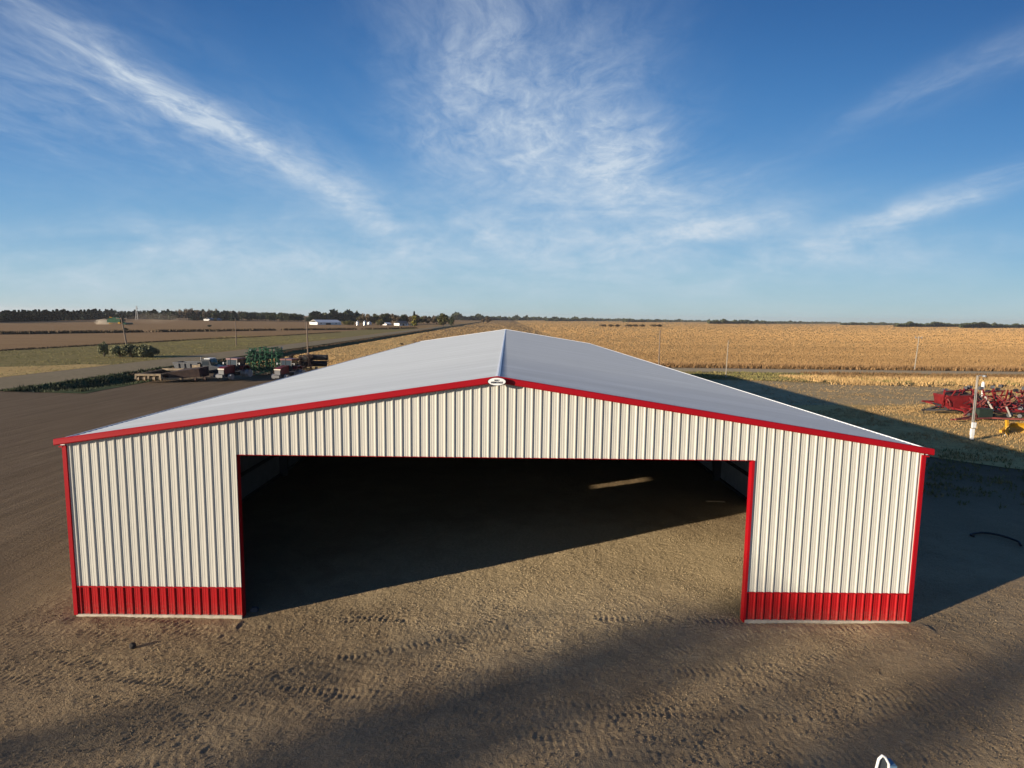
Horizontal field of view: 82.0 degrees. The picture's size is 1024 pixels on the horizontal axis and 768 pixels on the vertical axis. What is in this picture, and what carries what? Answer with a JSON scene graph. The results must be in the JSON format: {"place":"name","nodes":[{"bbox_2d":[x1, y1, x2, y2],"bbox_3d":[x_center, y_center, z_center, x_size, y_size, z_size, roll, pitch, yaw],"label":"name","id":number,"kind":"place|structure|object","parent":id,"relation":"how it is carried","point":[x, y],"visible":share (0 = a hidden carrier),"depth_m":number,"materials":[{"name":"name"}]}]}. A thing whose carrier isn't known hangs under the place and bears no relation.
{"place":"outdoors","nodes":[
{"label":"outdoors","id":0,"kind":"place"},
{"bbox_2d":[0,329,435,392],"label":"ditch grass","id":1,"kind":"structure","parent":0,"point":[289,353],"depth_m":113.89,"materials":[{"name":"plant"}]},
{"bbox_2d":[2,366,172,392],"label":"ditch weeds","id":2,"kind":"object","parent":1,"relation":"on","point":[128,380],"visible":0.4,"depth_m":75.15,"materials":[{"name":"green plant"}]},
{"bbox_2d":[128,329,431,374],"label":"roadside brush","id":3,"kind":"object","parent":1,"relation":"on","point":[312,347],"visible":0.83,"depth_m":176.86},
{"bbox_2d":[0,324,449,389],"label":"gravel road","id":4,"kind":"structure","parent":0,"point":[31,379],"depth_m":95.33,"materials":[{"name":"gravel"}]},
{"bbox_2d":[0,316,476,350],"bbox_3d":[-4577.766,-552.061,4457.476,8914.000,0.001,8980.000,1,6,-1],"label":"stubble field","id":5,"kind":"structure","parent":0,"point":[13,341],"depth_m":320.43,"materials":[{"name":"plant"}]},
{"bbox_2d":[0,310,14,321],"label":"conifer tree","id":6,"kind":"object","parent":5,"relation":"on","point":[8,316],"visible":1,"depth_m":479.72,"materials":[{"name":"green plant"}]},
{"bbox_2d":[10,311,20,321],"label":"conifer tree","id":7,"kind":"object","parent":5,"relation":"on","point":[12,313],"visible":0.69,"depth_m":493.92,"materials":[{"name":"green plant"}]},
{"bbox_2d":[19,311,27,321],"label":"conifer tree","id":8,"kind":"object","parent":5,"relation":"on","point":[22,315],"visible":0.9,"depth_m":506.04,"materials":[{"name":"green plant"}]},
{"bbox_2d":[23,310,33,320],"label":"conifer tree","id":9,"kind":"object","parent":5,"relation":"on","point":[25,313],"visible":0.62,"depth_m":517.62,"materials":[{"name":"green plant"}]},
{"bbox_2d":[29,310,42,320],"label":"conifer tree","id":10,"kind":"object","parent":5,"relation":"on","point":[34,316],"visible":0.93,"depth_m":531.69,"materials":[{"name":"green plant"}]},
{"bbox_2d":[36,309,45,320],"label":"conifer tree","id":11,"kind":"object","parent":5,"relation":"on","point":[40,313],"visible":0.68,"depth_m":544.47,"materials":[{"name":"green plant"}]},
{"bbox_2d":[42,310,51,320],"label":"conifer tree","id":12,"kind":"object","parent":5,"relation":"on","point":[46,317],"visible":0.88,"depth_m":549.56,"materials":[{"name":"green plant"}]},
{"bbox_2d":[49,311,57,320],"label":"conifer tree","id":13,"kind":"object","parent":5,"relation":"on","point":[52,316],"visible":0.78,"depth_m":561.70,"materials":[{"name":"green plant"}]},
{"bbox_2d":[57,311,62,320],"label":"conifer tree","id":14,"kind":"object","parent":5,"relation":"on","point":[59,316],"visible":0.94,"depth_m":588.54,"materials":[{"name":"green plant"}]},
{"bbox_2d":[63,310,74,320],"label":"conifer tree","id":15,"kind":"object","parent":5,"relation":"on","point":[68,316],"visible":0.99,"depth_m":609.06,"materials":[{"name":"green plant"}]},
{"bbox_2d":[73,311,80,319],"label":"conifer tree","id":16,"kind":"object","parent":5,"relation":"on","point":[75,316],"visible":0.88,"depth_m":642.62,"materials":[{"name":"green plant"}]},
{"bbox_2d":[80,311,87,319],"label":"conifer tree","id":17,"kind":"object","parent":5,"relation":"on","point":[83,316],"visible":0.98,"depth_m":663.93,"materials":[{"name":"green plant"}]},
{"bbox_2d":[91,309,99,318],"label":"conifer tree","id":18,"kind":"object","parent":5,"relation":"on","point":[93,313],"visible":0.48,"depth_m":720.40,"materials":[{"name":"green plant"}]},
{"bbox_2d":[103,309,110,318],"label":"conifer tree","id":19,"kind":"object","parent":5,"relation":"on","point":[106,314],"visible":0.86,"depth_m":806.20,"materials":[{"name":"green plant"}]},
{"bbox_2d":[112,310,121,316],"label":"leafy tree","id":20,"kind":"object","parent":5,"relation":"on","point":[118,314],"visible":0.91,"depth_m":751.29,"materials":[{"name":"green plant"}]},
{"bbox_2d":[107,317,132,324],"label":"combine harvester","id":21,"kind":"object","parent":5,"relation":"on","point":[113,319],"visible":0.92,"depth_m":431.62,"materials":[{"name":"green metal"}]},
{"bbox_2d":[125,311,133,318],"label":"leafy tree","id":22,"kind":"object","parent":5,"relation":"on","point":[130,314],"visible":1,"depth_m":825.39,"materials":[{"name":"green plant"}]},
{"bbox_2d":[134,310,142,318],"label":"leafy tree","id":23,"kind":"object","parent":5,"relation":"on","point":[139,313],"visible":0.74,"depth_m":837.88,"materials":[{"name":"green plant"}]},
{"bbox_2d":[145,311,152,317],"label":"leafy tree","id":24,"kind":"object","parent":5,"relation":"on","point":[149,314],"visible":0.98,"depth_m":802.68,"materials":[{"name":"green plant"}]},
{"bbox_2d":[154,311,159,319],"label":"leafy tree","id":25,"kind":"object","parent":5,"relation":"on","point":[156,315],"visible":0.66,"depth_m":791.88,"materials":[{"name":"green plant"}]},
{"bbox_2d":[158,310,166,319],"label":"conifer tree","id":26,"kind":"object","parent":5,"relation":"on","point":[161,315],"visible":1,"depth_m":773.63,"materials":[{"name":"green plant"}]},
{"bbox_2d":[166,311,176,319],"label":"leafy tree","id":27,"kind":"object","parent":5,"relation":"on","point":[170,314],"visible":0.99,"depth_m":751.26,"materials":[{"name":"green plant"}]},
{"bbox_2d":[178,309,182,318],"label":"leafy tree","id":28,"kind":"object","parent":5,"relation":"on","point":[180,313],"visible":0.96,"depth_m":806.15,"materials":[{"name":"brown plant"}]},
{"bbox_2d":[186,309,191,318],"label":"leafy tree","id":29,"kind":"object","parent":5,"relation":"on","point":[189,312],"visible":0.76,"depth_m":812.86,"materials":[{"name":"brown plant"}]},
{"bbox_2d":[188,311,197,319],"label":"conifer tree","id":30,"kind":"object","parent":5,"relation":"on","point":[193,316],"visible":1,"depth_m":746.26,"materials":[{"name":"green plant"}]},
{"bbox_2d":[198,309,203,319],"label":"conifer tree","id":31,"kind":"object","parent":5,"relation":"on","point":[201,316],"visible":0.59,"depth_m":812.86,"materials":[{"name":"green plant"}]},
{"bbox_2d":[202,311,208,318],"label":"leafy tree","id":32,"kind":"object","parent":5,"relation":"on","point":[205,314],"visible":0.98,"depth_m":805.30,"materials":[{"name":"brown plant"}]},
{"bbox_2d":[0,326,416,334],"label":"fence row brush","id":33,"kind":"object","parent":5,"relation":"on","point":[115,331],"visible":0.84,"depth_m":281.77,"materials":[{"name":"plant"}]},
{"bbox_2d":[204,318,221,320],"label":"barn","id":34,"kind":"structure","parent":5,"relation":"on","point":[210,319],"depth_m":762.75,"materials":[{"name":"grey metal"}]},
{"bbox_2d":[208,311,219,320],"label":"leafy tree","id":35,"kind":"object","parent":5,"relation":"on","point":[215,314],"visible":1,"depth_m":757.82,"materials":[{"name":"green plant"}]},
{"bbox_2d":[222,311,228,320],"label":"conifer tree","id":36,"kind":"object","parent":5,"relation":"on","point":[225,316],"visible":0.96,"depth_m":800.11,"materials":[{"name":"green plant"}]},
{"bbox_2d":[228,311,238,320],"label":"conifer tree","id":37,"kind":"object","parent":5,"relation":"on","point":[233,316],"visible":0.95,"depth_m":755.77,"materials":[{"name":"green plant"}]},
{"bbox_2d":[242,312,252,320],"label":"leafy tree","id":38,"kind":"object","parent":5,"relation":"on","point":[249,316],"visible":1,"depth_m":764.42,"materials":[{"name":"green plant"}]},
{"bbox_2d":[255,313,262,320],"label":"leafy tree","id":39,"kind":"object","parent":5,"relation":"on","point":[259,316],"visible":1,"depth_m":800.91,"materials":[{"name":"green plant"}]},
{"bbox_2d":[267,313,273,319],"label":"leafy tree","id":40,"kind":"object","parent":5,"relation":"on","point":[271,317],"visible":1,"depth_m":762.75,"materials":[{"name":"green plant"}]},
{"bbox_2d":[275,313,281,320],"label":"leafy tree","id":41,"kind":"object","parent":5,"relation":"on","point":[279,315],"visible":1,"depth_m":758.66,"materials":[{"name":"green plant"}]},
{"bbox_2d":[283,313,291,321],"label":"leafy tree","id":42,"kind":"object","parent":5,"relation":"on","point":[287,317],"visible":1,"depth_m":752.82,"materials":[{"name":"green plant"}]},
{"bbox_2d":[293,314,300,321],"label":"leafy tree","id":43,"kind":"object","parent":5,"relation":"on","point":[298,318],"visible":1,"depth_m":771.03,"materials":[{"name":"green plant"}]},
{"bbox_2d":[309,320,340,324],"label":"barn","id":44,"kind":"structure","parent":5,"relation":"on","point":[325,322],"depth_m":559.85,"materials":[{"name":"metal"}]},
{"bbox_2d":[358,316,365,324],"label":"leafy tree","id":45,"kind":"object","parent":5,"relation":"on","point":[362,319],"visible":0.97,"depth_m":599.83,"materials":[{"name":"brown plant"}]},
{"bbox_2d":[365,314,374,321],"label":"leafy tree","id":46,"kind":"object","parent":5,"relation":"on","point":[368,317],"visible":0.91,"depth_m":613.68,"materials":[{"name":"brown plant"}]},
{"bbox_2d":[372,313,378,323],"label":"leafy tree","id":47,"kind":"object","parent":5,"relation":"on","point":[375,316],"visible":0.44,"depth_m":631.40,"materials":[{"name":"green plant"}]},
{"bbox_2d":[375,319,384,325],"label":"shrub","id":48,"kind":"object","parent":5,"relation":"on","point":[380,322],"visible":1,"depth_m":548.29,"materials":[{"name":"green plant"}]},
{"bbox_2d":[380,313,392,321],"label":"leafy tree","id":49,"kind":"object","parent":5,"relation":"on","point":[385,319],"visible":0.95,"depth_m":627.68,"materials":[{"name":"green plant"}]},
{"bbox_2d":[388,314,396,321],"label":"leafy tree","id":50,"kind":"object","parent":5,"relation":"on","point":[393,316],"visible":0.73,"depth_m":688.04,"materials":[{"name":"brown plant"}]},
{"bbox_2d":[394,321,408,325],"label":"farmhouse","id":51,"kind":"object","parent":5,"relation":"on","point":[401,323],"visible":1,"depth_m":569.35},
{"bbox_2d":[399,315,406,320],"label":"leafy tree","id":52,"kind":"object","parent":5,"relation":"on","point":[403,318],"visible":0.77,"depth_m":647.76,"materials":[{"name":"green plant"}]},
{"bbox_2d":[423,316,431,322],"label":"leafy tree","id":53,"kind":"object","parent":5,"relation":"on","point":[426,319],"visible":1,"depth_m":721.22,"materials":[{"name":"brown plant"}]},
{"bbox_2d":[250,607,258,611],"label":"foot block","id":54,"kind":"structure","parent":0,"point":[254,609],"depth_m":17.58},
{"bbox_2d":[40,320,551,368],"bbox_3d":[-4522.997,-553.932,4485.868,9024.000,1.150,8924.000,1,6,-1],"label":"stubble field","id":55,"kind":"structure","parent":0,"point":[478,323],"depth_m":470.15,"materials":[{"name":"plant"}]},
{"bbox_2d":[306,322,308,352],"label":"utility pole","id":56,"kind":"object","parent":55,"relation":"on","point":[307,337],"visible":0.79,"depth_m":128.00,"materials":[{"name":"brown wood"}]},
{"bbox_2d":[245,322,545,365],"bbox_3d":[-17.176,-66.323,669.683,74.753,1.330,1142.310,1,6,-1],"label":"stubble straw","id":57,"kind":"object","parent":55,"relation":"on","point":[347,358],"visible":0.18,"depth_m":168.25,"materials":[{"name":"plant"}]},
{"bbox_2d":[410,315,416,324],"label":"poplar tree","id":58,"kind":"object","parent":55,"relation":"on","point":[414,321],"visible":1,"depth_m":517.70,"materials":[{"name":"green plant"}]},
{"bbox_2d":[437,313,448,325],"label":"leafy tree","id":59,"kind":"object","parent":55,"relation":"on","point":[443,320],"visible":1,"depth_m":546.12,"materials":[{"name":"green plant"}]},
{"bbox_2d":[448,316,454,325],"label":"leafy tree","id":60,"kind":"object","parent":55,"relation":"on","point":[451,320],"visible":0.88,"depth_m":574.74,"materials":[{"name":"green plant"}]},
{"bbox_2d":[257,333,423,368],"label":"verge grass","id":61,"kind":"structure","parent":0,"point":[403,338],"depth_m":159.54,"materials":[{"name":"plant"}]},
{"bbox_2d":[0,322,1023,767],"bbox_3d":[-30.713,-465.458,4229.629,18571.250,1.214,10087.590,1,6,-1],"label":"ground","id":62,"kind":"structure","parent":0,"point":[34,558],"depth_m":16.41,"materials":[{"name":"soil"}]},
{"bbox_2d":[129,642,135,648],"bbox_3d":[-10.047,6.928,15.610,0.166,0.161,0.163,-1,7,-16],"label":"dirt clod","id":63,"kind":"object","parent":62,"relation":"on","point":[132,645],"visible":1,"depth_m":15.57,"materials":[{"name":"soil"}]},
{"bbox_2d":[134,366,210,380],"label":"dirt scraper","id":64,"kind":"object","parent":62,"relation":"on","point":[195,373],"visible":1,"depth_m":76.24,"materials":[{"name":"metal"}]},
{"bbox_2d":[172,357,223,376],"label":"grain truck","id":65,"kind":"object","parent":62,"relation":"on","point":[213,364],"visible":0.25,"depth_m":80.12,"materials":[{"name":"beige paint"}]},
{"bbox_2d":[0,329,409,377],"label":"pasture grass strip","id":66,"kind":"object","parent":62,"relation":"on","point":[5,362],"visible":0.76,"depth_m":138.98,"materials":[{"name":"plant"}]},
{"bbox_2d":[0,364,104,376],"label":"verge tan grass","id":67,"kind":"structure","parent":66,"relation":"on","point":[27,369],"depth_m":91.12,"materials":[{"name":"plant"}]},
{"bbox_2d":[97,341,108,356],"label":"shrub","id":68,"kind":"object","parent":66,"relation":"on","point":[103,348],"visible":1,"depth_m":116.54,"materials":[{"name":"green plant"}]},
{"bbox_2d":[109,345,128,356],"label":"shrub","id":69,"kind":"object","parent":66,"relation":"on","point":[115,350],"visible":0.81,"depth_m":116.33,"materials":[{"name":"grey plant"}]},
{"bbox_2d":[116,317,126,343],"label":"utility pole","id":70,"kind":"object","parent":66,"relation":"on","point":[121,318],"visible":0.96,"depth_m":154.60,"materials":[{"name":"brown wood"}]},
{"bbox_2d":[120,343,138,357],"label":"shrub","id":71,"kind":"object","parent":66,"relation":"on","point":[130,349],"visible":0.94,"depth_m":116.35,"materials":[{"name":"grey plant"}]},
{"bbox_2d":[136,344,152,356],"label":"shrub","id":72,"kind":"object","parent":66,"relation":"on","point":[142,349],"visible":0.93,"depth_m":116.48,"materials":[{"name":"green plant"}]},
{"bbox_2d":[147,347,159,356],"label":"shrub","id":73,"kind":"object","parent":66,"relation":"on","point":[152,351],"visible":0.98,"depth_m":117.37,"materials":[{"name":"green plant"}]},
{"bbox_2d":[0,332,334,350],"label":"furrow weeds","id":74,"kind":"object","parent":66,"relation":"on","point":[5,349],"visible":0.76,"depth_m":175.60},
{"bbox_2d":[0,335,338,375],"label":"pasture tufts","id":75,"kind":"object","parent":66,"relation":"on","point":[295,340],"visible":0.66,"depth_m":138.81,"materials":[{"name":"green plant"}]},
{"bbox_2d":[216,357,252,378],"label":"tractor","id":76,"kind":"object","parent":62,"relation":"on","point":[233,367],"visible":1,"depth_m":78.71,"materials":[{"name":"beige paint"}]},
{"bbox_2d":[246,346,285,374],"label":"seeding drill","id":77,"kind":"object","parent":62,"relation":"on","point":[253,365],"visible":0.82,"depth_m":85.29,"materials":[{"name":"metal"}]},
{"bbox_2d":[271,358,305,378],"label":"tractor","id":78,"kind":"object","parent":62,"relation":"on","point":[287,366],"visible":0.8,"depth_m":79.04,"materials":[{"name":"beige paint"}]},
{"bbox_2d":[287,353,312,369],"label":"disc harrow","id":79,"kind":"object","parent":62,"relation":"on","point":[308,360],"visible":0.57,"depth_m":92.68,"materials":[{"name":"metal"}]},
{"bbox_2d":[298,354,328,369],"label":"land roller","id":80,"kind":"object","parent":62,"relation":"on","point":[319,357],"visible":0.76,"depth_m":94.37,"materials":[{"name":"metal"}]},
{"bbox_2d":[53,329,934,623],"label":"machine shed","id":81,"kind":"structure","parent":62,"relation":"on","point":[155,501],"depth_m":16.95,"materials":[{"name":"white"}]},
{"bbox_2d":[0,491,1023,767],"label":"soil crumbs","id":82,"kind":"object","parent":62,"relation":"on","point":[524,645],"visible":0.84,"depth_m":15.55,"materials":[{"name":"soil"}]},
{"bbox_2d":[658,330,660,364],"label":"utility pole","id":83,"kind":"object","parent":62,"relation":"on","point":[659,349],"visible":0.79,"depth_m":114.78,"materials":[{"name":"brown wood"}]},
{"bbox_2d":[710,380,984,404],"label":"gravel pad","id":84,"kind":"object","parent":62,"relation":"on","point":[843,399],"visible":0.34,"depth_m":73.84,"materials":[{"name":"gravel"}]},
{"bbox_2d":[703,377,1013,407],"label":"pad weeds","id":85,"kind":"object","parent":84,"relation":"on","point":[794,381],"visible":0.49,"depth_m":75.17,"materials":[{"name":"plant"}]},
{"bbox_2d":[875,754,896,767],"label":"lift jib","id":86,"kind":"object","parent":62,"relation":"on","point":[882,761],"visible":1,"depth_m":3.13,"materials":[{"name":"metal"}]},
{"bbox_2d":[774,373,1023,386],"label":"verge grass","id":87,"kind":"structure","parent":62,"relation":"on","point":[869,380],"depth_m":89.16,"materials":[{"name":"plant"}]},
{"bbox_2d":[914,336,921,368],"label":"utility pole","id":88,"kind":"object","parent":62,"relation":"on","point":[917,350],"visible":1,"depth_m":119.25,"materials":[{"name":"brown wood"}]},
{"bbox_2d":[923,447,1023,508],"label":"yard edge weeds","id":89,"kind":"object","parent":62,"relation":"on","point":[960,476],"visible":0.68,"depth_m":34.02,"materials":[{"name":"green plant"}]},
{"bbox_2d":[970,532,1021,545],"bbox_3d":[19.974,6.330,24.361,1.672,0.139,0.813,6,8,39],"label":"black hose","id":90,"kind":"object","parent":62,"relation":"on","point":[996,534],"visible":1,"depth_m":24.52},
{"bbox_2d":[999,420,1023,435],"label":"blade attachment","id":91,"kind":"object","parent":62,"relation":"on","point":[1016,427],"visible":0.99,"depth_m":48.23,"materials":[{"name":"yellow paint"}]},
{"bbox_2d":[0,0,1023,324],"label":"sky","id":92,"kind":"structure","parent":0,"point":[843,161],"materials":[{"name":"blue"}]},
{"bbox_2d":[514,320,1023,366],"bbox_3d":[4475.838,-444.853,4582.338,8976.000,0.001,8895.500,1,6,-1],"label":"golden field","id":93,"kind":"structure","parent":0,"point":[589,325],"depth_m":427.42,"materials":[{"name":"plant"}]},
{"bbox_2d":[308,309,840,323],"bbox_3d":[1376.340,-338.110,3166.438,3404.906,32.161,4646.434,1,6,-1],"label":"distant woods","id":94,"kind":"object","parent":93,"relation":"on","point":[345,315],"visible":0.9,"depth_m":2080.71,"materials":[{"name":"green plant"}]},
{"bbox_2d":[546,332,1023,366],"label":"golden crop","id":95,"kind":"object","parent":93,"relation":"on","point":[856,354],"visible":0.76,"depth_m":183.93,"materials":[{"name":"plant"}]},
{"bbox_2d":[647,360,1023,371],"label":"roadside weeds","id":96,"kind":"object","parent":93,"relation":"on","point":[841,366],"visible":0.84,"depth_m":121.70,"materials":[{"name":"plant"}]},
{"bbox_2d":[840,321,1023,327],"bbox_3d":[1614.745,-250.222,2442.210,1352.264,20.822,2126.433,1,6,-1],"label":"woods","id":97,"kind":"object","parent":93,"relation":"on","point":[983,324],"visible":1,"depth_m":1635.64,"materials":[{"name":"green plant"}]},
{"bbox_2d":[671,368,1023,374],"bbox_3d":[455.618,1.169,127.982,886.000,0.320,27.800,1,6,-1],"label":"gravel road","id":98,"kind":"structure","parent":0,"point":[772,370],"depth_m":116.16,"materials":[{"name":"gravel"}]},
{"bbox_2d":[678,370,1023,385],"bbox_3d":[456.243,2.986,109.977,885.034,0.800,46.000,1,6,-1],"label":"olive grass","id":99,"kind":"structure","parent":0,"point":[911,383],"depth_m":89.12,"materials":[{"name":"plant"}]},
{"bbox_2d":[725,340,728,376],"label":"utility pole","id":100,"kind":"object","parent":99,"relation":"on","point":[727,358],"visible":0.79,"depth_m":92.31,"materials":[{"name":"brown wood"}]},
{"bbox_2d":[799,370,1023,378],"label":"brown grass","id":101,"kind":"structure","parent":99,"relation":"on","point":[914,374],"depth_m":106.58,"materials":[{"name":"plant"}]},
{"bbox_2d":[794,387,1023,468],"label":"tan grass","id":102,"kind":"structure","parent":0,"point":[937,444],"depth_m":49.60,"materials":[{"name":"plant"}]},
{"bbox_2d":[921,391,973,412],"bbox_3d":[42.331,1.840,57.725,4.296,2.226,2.778,1,6,2],"label":"grain hopper","id":103,"kind":"object","parent":102,"relation":"on","point":[957,400],"visible":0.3,"depth_m":56.90,"materials":[{"name":"metal"}]},
{"bbox_2d":[922,384,1023,419],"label":"cultivator","id":104,"kind":"object","parent":102,"relation":"on","point":[984,411],"visible":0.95,"depth_m":56.41,"materials":[{"name":"metal"}]},
{"bbox_2d":[969,375,986,439],"bbox_3d":[35.207,1.963,44.594,0.860,5.320,0.410,1,6,-1],"label":"yard pole","id":105,"kind":"object","parent":102,"relation":"on","point":[973,426],"visible":0.95,"depth_m":44.56,"materials":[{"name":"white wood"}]},
{"bbox_2d":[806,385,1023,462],"bbox_3d":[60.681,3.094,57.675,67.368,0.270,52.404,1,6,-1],"label":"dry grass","id":106,"kind":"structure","parent":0,"point":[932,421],"depth_m":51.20,"materials":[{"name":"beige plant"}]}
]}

